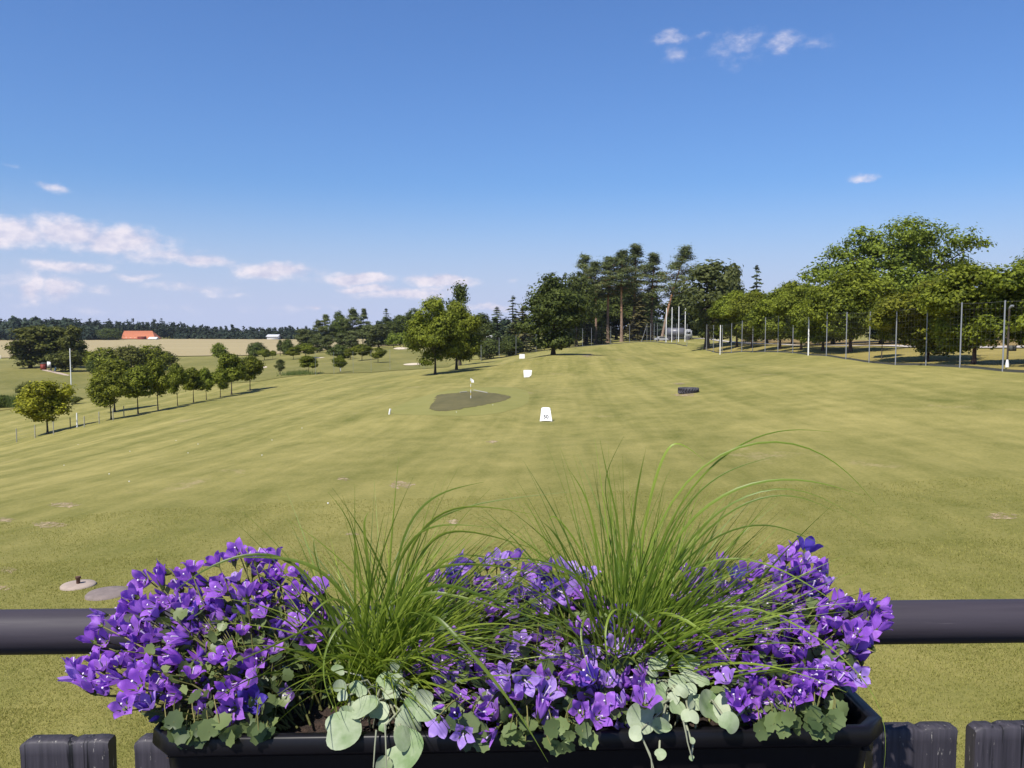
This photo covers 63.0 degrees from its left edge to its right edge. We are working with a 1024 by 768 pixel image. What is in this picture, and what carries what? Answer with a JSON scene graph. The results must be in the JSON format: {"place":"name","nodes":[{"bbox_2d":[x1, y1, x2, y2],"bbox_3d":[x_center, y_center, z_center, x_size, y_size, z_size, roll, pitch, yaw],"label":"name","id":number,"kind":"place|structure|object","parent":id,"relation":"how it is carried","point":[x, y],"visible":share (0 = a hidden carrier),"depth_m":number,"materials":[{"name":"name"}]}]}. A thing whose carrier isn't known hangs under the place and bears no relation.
{"place":"outdoors","nodes":[
{"label":"outdoors","id":0,"kind":"place"},
{"bbox_2d":[0,339,398,357],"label":"wheat field","id":1,"kind":"structure","parent":0,"point":[189,347],"depth_m":517.67,"materials":[{"name":"beige plant"}]},
{"bbox_2d":[0,315,104,340],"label":"leafy wood","id":2,"kind":"object","parent":1,"relation":"on","point":[13,322],"visible":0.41,"depth_m":643.20,"materials":[{"name":"green plant"}]},
{"bbox_2d":[0,332,1023,767],"bbox_3d":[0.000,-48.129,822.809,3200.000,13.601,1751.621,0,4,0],"label":"ground","id":3,"kind":"structure","parent":0,"point":[882,428],"depth_m":27.00,"materials":[{"name":"green plant"}]},
{"bbox_2d":[10,380,78,433],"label":"maple tree","id":4,"kind":"object","parent":3,"relation":"on","point":[45,401],"visible":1,"depth_m":83.19,"materials":[{"name":"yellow plant"}]},
{"bbox_2d":[42,350,86,371],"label":"bush","id":5,"kind":"object","parent":3,"relation":"on","point":[61,359],"visible":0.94,"depth_m":219.02,"materials":[{"name":"green plant"}]},
{"bbox_2d":[60,576,96,590],"bbox_3d":[-7.378,3.384,14.214,0.561,0.220,0.561,0,4,0],"label":"well cover","id":6,"kind":"object","parent":3,"relation":"on","point":[78,583],"visible":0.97,"depth_m":14.16,"materials":[{"name":"concrete"}]},
{"bbox_2d":[80,347,123,365],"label":"maple tree","id":7,"kind":"object","parent":3,"relation":"on","point":[100,355],"visible":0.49,"depth_m":217.44,"materials":[{"name":"green plant"}]},
{"bbox_2d":[85,586,127,600],"bbox_3d":[-6.537,3.410,13.533,0.686,0.108,0.686,0,4,0],"label":"well cover","id":8,"kind":"object","parent":3,"relation":"on","point":[107,593],"visible":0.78,"depth_m":13.42,"materials":[{"name":"concrete"}]},
{"bbox_2d":[84,372,133,419],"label":"maple tree","id":9,"kind":"object","parent":3,"relation":"on","point":[105,389],"visible":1,"depth_m":85.59,"materials":[{"name":"green plant"}]},
{"bbox_2d":[95,327,122,339],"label":"bush","id":10,"kind":"object","parent":3,"relation":"on","point":[108,334],"visible":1,"depth_m":642.77,"materials":[{"name":"green plant"}]},
{"bbox_2d":[87,358,131,411],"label":"maple tree","id":11,"kind":"object","parent":3,"relation":"on","point":[118,367],"visible":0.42,"depth_m":103.45,"materials":[{"name":"green plant"}]},
{"bbox_2d":[112,344,147,367],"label":"bush","id":12,"kind":"object","parent":3,"relation":"on","point":[130,354],"visible":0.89,"depth_m":220.47,"materials":[{"name":"green plant"}]},
{"bbox_2d":[121,364,155,413],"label":"maple tree","id":13,"kind":"object","parent":3,"relation":"on","point":[141,377],"visible":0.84,"depth_m":90.27,"materials":[{"name":"green plant"}]},
{"bbox_2d":[122,331,160,338],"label":"barn","id":14,"kind":"structure","parent":3,"relation":"on","point":[136,334],"depth_m":673.83,"materials":[{"name":"orange tile"}]},
{"bbox_2d":[132,344,173,368],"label":"maple tree","id":15,"kind":"object","parent":3,"relation":"on","point":[160,354],"visible":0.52,"depth_m":225.08,"materials":[{"name":"green plant"}]},
{"bbox_2d":[144,356,172,409],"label":"maple tree","id":16,"kind":"object","parent":3,"relation":"on","point":[162,384],"visible":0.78,"depth_m":93.66,"materials":[{"name":"green plant"}]},
{"bbox_2d":[166,362,189,405],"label":"maple tree","id":17,"kind":"object","parent":3,"relation":"on","point":[177,375],"visible":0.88,"depth_m":98.70,"materials":[{"name":"green plant"}]},
{"bbox_2d":[0,317,364,338],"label":"pine wood","id":18,"kind":"object","parent":3,"relation":"on","point":[162,330],"visible":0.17,"depth_m":713.79,"materials":[{"name":"green plant"}]},
{"bbox_2d":[182,367,207,402],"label":"maple tree","id":19,"kind":"object","parent":3,"relation":"on","point":[194,383],"visible":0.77,"depth_m":102.50,"materials":[{"name":"green plant"}]},
{"bbox_2d":[198,366,214,399],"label":"maple tree","id":20,"kind":"object","parent":3,"relation":"on","point":[205,375],"visible":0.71,"depth_m":107.57,"materials":[{"name":"green plant"}]},
{"bbox_2d":[210,342,229,357],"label":"bush","id":21,"kind":"object","parent":3,"relation":"on","point":[218,349],"visible":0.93,"depth_m":298.46,"materials":[{"name":"green plant"}]},
{"bbox_2d":[211,367,233,397],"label":"maple tree","id":22,"kind":"object","parent":3,"relation":"on","point":[222,379],"visible":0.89,"depth_m":112.09,"materials":[{"name":"green plant"}]},
{"bbox_2d":[0,347,454,409],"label":"fairway","id":23,"kind":"structure","parent":3,"relation":"on","point":[12,377],"depth_m":202.48,"materials":[{"name":"green plant"}]},
{"bbox_2d":[1,325,56,367],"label":"poplar tree","id":24,"kind":"object","parent":23,"relation":"on","point":[21,351],"visible":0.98,"depth_m":230.34,"materials":[{"name":"green plant"}]},
{"bbox_2d":[31,324,60,365],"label":"poplar tree","id":25,"kind":"object","parent":23,"relation":"on","point":[48,332],"visible":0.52,"depth_m":234.01,"materials":[{"name":"green plant"}]},
{"bbox_2d":[42,325,66,366],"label":"poplar tree","id":26,"kind":"object","parent":23,"relation":"on","point":[58,332],"visible":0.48,"depth_m":236.10,"materials":[{"name":"green plant"}]},
{"bbox_2d":[57,324,88,367],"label":"poplar tree","id":27,"kind":"object","parent":23,"relation":"on","point":[71,341],"visible":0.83,"depth_m":232.77,"materials":[{"name":"green plant"}]},
{"bbox_2d":[292,343,318,355],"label":"maple tree","id":28,"kind":"object","parent":23,"relation":"on","point":[308,348],"visible":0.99,"depth_m":245.78,"materials":[{"name":"green plant"}]},
{"bbox_2d":[298,355,318,372],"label":"maple tree","id":29,"kind":"object","parent":23,"relation":"on","point":[307,361],"visible":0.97,"depth_m":148.18,"materials":[{"name":"green plant"}]},
{"bbox_2d":[350,344,373,360],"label":"maple tree","id":30,"kind":"object","parent":23,"relation":"on","point":[362,349],"visible":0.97,"depth_m":204.14,"materials":[{"name":"green plant"}]},
{"bbox_2d":[216,352,247,394],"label":"maple tree","id":31,"kind":"object","parent":3,"relation":"on","point":[234,365],"visible":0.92,"depth_m":116.15,"materials":[{"name":"green plant"}]},
{"bbox_2d":[168,331,314,338],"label":"field hedge","id":32,"kind":"object","parent":3,"relation":"on","point":[237,335],"visible":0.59,"depth_m":689.65,"materials":[{"name":"plant"}]},
{"bbox_2d":[241,354,265,390],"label":"maple tree","id":33,"kind":"object","parent":3,"relation":"on","point":[255,366],"visible":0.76,"depth_m":121.36,"materials":[{"name":"green plant"}]},
{"bbox_2d":[246,341,267,356],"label":"bush","id":34,"kind":"object","parent":3,"relation":"on","point":[253,348],"visible":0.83,"depth_m":298.57,"materials":[{"name":"green plant"}]},
{"bbox_2d":[293,328,315,352],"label":"birch tree","id":35,"kind":"object","parent":3,"relation":"on","point":[305,335],"visible":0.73,"depth_m":297.80,"materials":[{"name":"green plant"}]},
{"bbox_2d":[320,335,335,351],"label":"birch tree","id":36,"kind":"object","parent":3,"relation":"on","point":[327,341],"visible":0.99,"depth_m":283.69,"materials":[{"name":"green plant"}]},
{"bbox_2d":[325,345,350,357],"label":"bush","id":37,"kind":"object","parent":3,"relation":"on","point":[335,350],"visible":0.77,"depth_m":230.84,"materials":[{"name":"green plant"}]},
{"bbox_2d":[328,311,351,344],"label":"broadleaf tree","id":38,"kind":"object","parent":3,"relation":"on","point":[335,326],"visible":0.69,"depth_m":341.60,"materials":[{"name":"green plant"}]},
{"bbox_2d":[340,307,363,335],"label":"pine tree","id":39,"kind":"object","parent":3,"relation":"on","point":[353,316],"visible":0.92,"depth_m":336.19,"materials":[{"name":"green plant"}]},
{"bbox_2d":[357,324,381,346],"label":"birch tree","id":40,"kind":"object","parent":3,"relation":"on","point":[364,332],"visible":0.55,"depth_m":297.43,"materials":[{"name":"green plant"}]},
{"bbox_2d":[365,324,393,347],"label":"birch tree","id":41,"kind":"object","parent":3,"relation":"on","point":[376,330],"visible":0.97,"depth_m":293.85,"materials":[{"name":"green plant"}]},
{"bbox_2d":[383,314,403,344],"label":"broadleaf tree","id":42,"kind":"object","parent":3,"relation":"on","point":[391,326],"visible":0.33,"depth_m":325.77,"materials":[{"name":"green plant"}]},
{"bbox_2d":[393,308,426,333],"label":"broadleaf tree","id":43,"kind":"object","parent":3,"relation":"on","point":[400,321],"visible":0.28,"depth_m":321.00,"materials":[{"name":"green plant"}]},
{"bbox_2d":[401,294,469,374],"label":"broadleaf tree","id":44,"kind":"object","parent":3,"relation":"on","point":[440,336],"visible":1,"depth_m":107.11,"materials":[{"name":"green plant"}]},
{"bbox_2d":[375,313,536,344],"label":"wood","id":45,"kind":"object","parent":3,"relation":"on","point":[506,322],"visible":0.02,"depth_m":359.76,"materials":[{"name":"green plant"}]},
{"bbox_2d":[391,387,529,415],"bbox_3d":[-3.217,0.986,61.840,9.109,0.344,26.708,0,4,0],"label":"putting green","id":46,"kind":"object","parent":3,"relation":"on","point":[518,398],"visible":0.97,"depth_m":54.69,"materials":[{"name":"green plant"}]},
{"bbox_2d":[429,391,510,410],"bbox_3d":[-2.932,1.098,59.160,5.754,0.249,16.791,0,4,0],"label":"worn patch","id":47,"kind":"object","parent":46,"relation":"on","point":[451,401],"visible":1,"depth_m":57.80,"materials":[{"name":"green plant"}]},
{"bbox_2d":[446,280,474,365],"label":"slender tree","id":48,"kind":"object","parent":3,"relation":"on","point":[460,292],"visible":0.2,"depth_m":148.89,"materials":[{"name":"green plant"}]},
{"bbox_2d":[438,300,484,369],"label":"broadleaf tree","id":49,"kind":"object","parent":3,"relation":"on","point":[470,323],"visible":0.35,"depth_m":117.32,"materials":[{"name":"green plant"}]},
{"bbox_2d":[471,312,494,343],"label":"broadleaf tree","id":50,"kind":"object","parent":3,"relation":"on","point":[484,327],"visible":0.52,"depth_m":251.94,"materials":[{"name":"green plant"}]},
{"bbox_2d":[477,339,509,358],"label":"bush","id":51,"kind":"object","parent":3,"relation":"on","point":[491,348],"visible":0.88,"depth_m":185.07,"materials":[{"name":"green plant"}]},
{"bbox_2d":[483,307,507,355],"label":"spruce tree","id":52,"kind":"object","parent":3,"relation":"on","point":[497,333],"visible":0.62,"depth_m":201.03,"materials":[{"name":"green plant"}]},
{"bbox_2d":[499,334,525,355],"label":"bush","id":53,"kind":"object","parent":3,"relation":"on","point":[515,347],"visible":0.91,"depth_m":192.82,"materials":[{"name":"green plant"}]},
{"bbox_2d":[502,296,524,342],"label":"spruce tree","id":54,"kind":"object","parent":3,"relation":"on","point":[512,317],"visible":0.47,"depth_m":210.86,"materials":[{"name":"green plant"}]},
{"bbox_2d":[503,306,537,352],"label":"spruce tree","id":55,"kind":"object","parent":3,"relation":"on","point":[522,338],"visible":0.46,"depth_m":206.95,"materials":[{"name":"green plant"}]},
{"bbox_2d":[540,407,551,420],"bbox_3d":[1.869,1.692,46.293,0.680,0.819,0.765,0,4,0],"label":"distance sign","id":56,"kind":"object","parent":3,"relation":"on","point":[545,414],"visible":1,"depth_m":46.05,"materials":[{"name":"white paint"}]},
{"bbox_2d":[510,270,595,354],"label":"broadleaf tree","id":57,"kind":"object","parent":3,"relation":"on","point":[553,301],"visible":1,"depth_m":127.16,"materials":[{"name":"green plant"}]},
{"bbox_2d":[565,271,602,345],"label":"broadleaf tree","id":58,"kind":"object","parent":3,"relation":"on","point":[579,285],"visible":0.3,"depth_m":213.25,"materials":[{"name":"green plant"}]},
{"bbox_2d":[481,323,686,360],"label":"net fence","id":59,"kind":"object","parent":3,"relation":"on","point":[604,344],"visible":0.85,"depth_m":199.47,"materials":[{"name":"metal"}]},
{"bbox_2d":[573,319,604,344],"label":"spruce tree","id":60,"kind":"object","parent":3,"relation":"on","point":[587,336],"visible":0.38,"depth_m":227.25,"materials":[{"name":"green plant"}]},
{"bbox_2d":[575,252,603,344],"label":"pine tree","id":61,"kind":"object","parent":3,"relation":"on","point":[585,261],"visible":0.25,"depth_m":229.85,"materials":[{"name":"green plant"}]},
{"bbox_2d":[582,260,611,343],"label":"pine tree","id":62,"kind":"object","parent":3,"relation":"on","point":[592,272],"visible":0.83,"depth_m":223.72,"materials":[{"name":"green plant"}]},
{"bbox_2d":[592,317,612,343],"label":"spruce tree","id":63,"kind":"object","parent":3,"relation":"on","point":[602,336],"visible":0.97,"depth_m":221.23,"materials":[{"name":"green plant"}]},
{"bbox_2d":[588,298,619,338],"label":"broadleaf tree","id":64,"kind":"object","parent":3,"relation":"on","point":[602,302],"visible":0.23,"depth_m":254.50,"materials":[{"name":"green plant"}]},
{"bbox_2d":[592,256,628,342],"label":"pine tree","id":65,"kind":"object","parent":3,"relation":"on","point":[605,266],"visible":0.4,"depth_m":227.35,"materials":[{"name":"green plant"}]},
{"bbox_2d":[597,294,644,339],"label":"broadleaf tree","id":66,"kind":"object","parent":3,"relation":"on","point":[627,312],"visible":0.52,"depth_m":256.87,"materials":[{"name":"green plant"}]},
{"bbox_2d":[601,248,644,341],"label":"pine tree","id":67,"kind":"object","parent":3,"relation":"on","point":[622,272],"visible":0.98,"depth_m":222.84,"materials":[{"name":"green plant"}]},
{"bbox_2d":[616,243,651,339],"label":"pine tree","id":68,"kind":"object","parent":3,"relation":"on","point":[635,249],"visible":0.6,"depth_m":235.30,"materials":[{"name":"green plant"}]},
{"bbox_2d":[623,297,653,340],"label":"spruce tree","id":69,"kind":"object","parent":3,"relation":"on","point":[638,336],"visible":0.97,"depth_m":222.85,"materials":[{"name":"green plant"}]},
{"bbox_2d":[614,280,663,338],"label":"broadleaf tree","id":70,"kind":"object","parent":3,"relation":"on","point":[625,327],"visible":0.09,"depth_m":264.27,"materials":[{"name":"green plant"}]},
{"bbox_2d":[633,252,668,339],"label":"pine tree","id":71,"kind":"object","parent":3,"relation":"on","point":[653,259],"visible":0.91,"depth_m":229.74,"materials":[{"name":"green plant"}]},
{"bbox_2d":[637,307,664,337],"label":"spruce tree","id":72,"kind":"object","parent":3,"relation":"on","point":[654,326],"visible":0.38,"depth_m":253.97,"materials":[{"name":"green plant"}]},
{"bbox_2d":[653,241,696,340],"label":"pine tree","id":73,"kind":"object","parent":3,"relation":"on","point":[685,252],"visible":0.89,"depth_m":216.97,"materials":[{"name":"green plant"}]},
{"bbox_2d":[667,328,692,339],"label":"truck","id":74,"kind":"object","parent":3,"relation":"on","point":[688,334],"visible":0.7,"depth_m":214.70,"materials":[{"name":"white paint"}]},
{"bbox_2d":[654,290,710,335],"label":"broadleaf tree","id":75,"kind":"object","parent":3,"relation":"on","point":[676,312],"visible":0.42,"depth_m":226.95,"materials":[{"name":"green plant"}]},
{"bbox_2d":[707,342,1023,369],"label":"verge","id":76,"kind":"structure","parent":3,"relation":"on","point":[1015,358],"depth_m":77.52,"materials":[{"name":"green plant"}]},
{"bbox_2d":[669,258,747,349],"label":"slender tree","id":77,"kind":"object","parent":76,"relation":"on","point":[710,275],"visible":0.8,"depth_m":147.66,"materials":[{"name":"green plant"}]},
{"bbox_2d":[687,304,735,343],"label":"broadleaf tree","id":78,"kind":"object","parent":76,"relation":"on","point":[701,335],"visible":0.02,"depth_m":163.00,"materials":[{"name":"green plant"}]},
{"bbox_2d":[706,290,753,346],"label":"maple tree","id":79,"kind":"object","parent":76,"relation":"on","point":[719,310],"visible":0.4,"depth_m":133.96,"materials":[{"name":"green plant"}]},
{"bbox_2d":[716,263,744,342],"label":"birch tree","id":80,"kind":"object","parent":76,"relation":"on","point":[735,269],"visible":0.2,"depth_m":167.81,"materials":[{"name":"green plant"}]},
{"bbox_2d":[727,289,768,347],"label":"maple tree","id":81,"kind":"object","parent":76,"relation":"on","point":[743,305],"visible":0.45,"depth_m":123.77,"materials":[{"name":"green plant"}]},
{"bbox_2d":[739,287,800,348],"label":"maple tree","id":82,"kind":"object","parent":76,"relation":"on","point":[759,310],"visible":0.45,"depth_m":110.66,"materials":[{"name":"green plant"}]},
{"bbox_2d":[766,281,819,349],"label":"maple tree","id":83,"kind":"object","parent":76,"relation":"on","point":[781,305],"visible":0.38,"depth_m":99.95,"materials":[{"name":"green plant"}]},
{"bbox_2d":[785,286,832,350],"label":"maple tree","id":84,"kind":"object","parent":76,"relation":"on","point":[798,320],"visible":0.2,"depth_m":93.37,"materials":[{"name":"green plant"}]},
{"bbox_2d":[798,265,902,351],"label":"maple tree","id":85,"kind":"object","parent":76,"relation":"on","point":[854,295],"visible":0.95,"depth_m":85.72,"materials":[{"name":"green plant"}]},
{"bbox_2d":[706,300,1023,372],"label":"net fence","id":86,"kind":"object","parent":76,"relation":"on","point":[965,366],"visible":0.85,"depth_m":67.97,"materials":[{"name":"metal"}]},
{"bbox_2d":[865,298,892,358],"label":"maple tree","id":87,"kind":"object","parent":76,"relation":"on","point":[879,331],"visible":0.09,"depth_m":76.62,"materials":[{"name":"green plant"}]},
{"bbox_2d":[863,280,974,360],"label":"maple tree","id":88,"kind":"object","parent":76,"relation":"on","point":[902,305],"visible":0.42,"depth_m":69.41,"materials":[{"name":"green plant"}]},
{"bbox_2d":[911,260,1023,363],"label":"maple tree","id":89,"kind":"object","parent":76,"relation":"on","point":[944,298],"visible":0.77,"depth_m":59.77,"materials":[{"name":"green plant"}]},
{"bbox_2d":[968,251,1023,347],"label":"maple tree","id":90,"kind":"object","parent":76,"relation":"on","point":[1013,279],"visible":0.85,"depth_m":56.84,"materials":[{"name":"green plant"}]},
{"bbox_2d":[741,337,1018,345],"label":"field","id":91,"kind":"structure","parent":3,"relation":"on","point":[854,342],"depth_m":132.38,"materials":[{"name":"green plant"}]},
{"bbox_2d":[793,211,996,341],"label":"oak tree","id":92,"kind":"object","parent":91,"relation":"on","point":[908,250],"visible":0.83,"depth_m":119.16,"materials":[{"name":"green plant"}]},
{"bbox_2d":[1005,305,1016,366],"bbox_3d":[33.377,-3.136,55.817,0.580,4.289,0.436,0,4,0],"label":"lamp post","id":93,"kind":"object","parent":3,"relation":"on","point":[1011,347],"visible":0.8,"depth_m":55.84,"materials":[{"name":"grey metal"}]},
{"bbox_2d":[0,0,1023,331],"label":"sky","id":94,"kind":"structure","parent":0,"point":[265,164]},
{"bbox_2d":[691,338,1023,347],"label":"road","id":95,"kind":"structure","parent":0,"point":[858,345],"depth_m":102.51,"materials":[{"name":"grey asphalt"}]},
{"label":"deck","id":96,"kind":"structure","parent":0,"visible":0},
{"bbox_2d":[0,599,1023,767],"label":"wooden railing","id":97,"kind":"object","parent":96,"relation":"on","point":[933,744],"visible":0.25,"depth_m":1.31,"materials":[{"name":"black wood"}]},
{"bbox_2d":[152,665,882,767],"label":"flower box","id":98,"kind":"object","parent":97,"relation":"hanging from","point":[304,745],"visible":0.25,"depth_m":0.92,"materials":[{"name":"black plastic"}]},
{"bbox_2d":[58,537,343,749],"bbox_3d":[-0.372,0.313,0.995,0.337,0.217,0.244,0,4,0],"label":"bellflower","id":99,"kind":"object","parent":98,"relation":"in","point":[184,662],"visible":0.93,"depth_m":1.00,"materials":[{"name":"purple plant"}]},
{"bbox_2d":[164,458,604,759],"bbox_3d":[-0.143,0.244,1.027,0.515,0.306,0.477,1,4,16],"label":"grass tuft","id":100,"kind":"object","parent":98,"relation":"in","point":[380,644],"visible":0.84,"depth_m":0.99,"materials":[{"name":"green plant"}]},
{"bbox_2d":[325,660,445,767],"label":"silver trailing plant","id":101,"kind":"object","parent":98,"relation":"in","point":[343,728],"visible":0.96,"depth_m":0.92,"materials":[{"name":"green plant"}]},
{"bbox_2d":[399,547,673,756],"bbox_3d":[0.026,0.315,1.004,0.339,0.193,0.257,0,4,0],"label":"bellflower","id":102,"kind":"object","parent":98,"relation":"in","point":[582,701],"visible":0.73,"depth_m":0.95,"materials":[{"name":"purple plant"}]},
{"bbox_2d":[443,429,885,763],"bbox_3d":[0.185,0.230,1.038,0.556,0.359,0.521,0,4,0],"label":"grass tuft","id":103,"kind":"object","parent":98,"relation":"in","point":[654,605],"visible":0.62,"depth_m":1.00,"materials":[{"name":"green plant"}]},
{"bbox_2d":[626,652,744,767],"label":"silver trailing plant","id":104,"kind":"object","parent":98,"relation":"in","point":[714,707],"visible":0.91,"depth_m":0.93,"materials":[{"name":"green plant"}]},
{"bbox_2d":[664,536,894,741],"bbox_3d":[0.313,0.301,1.011,0.252,0.202,0.272,2,4,31],"label":"bellflower","id":105,"kind":"object","parent":98,"relation":"in","point":[781,703],"visible":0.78,"depth_m":0.99,"materials":[{"name":"purple plant"}]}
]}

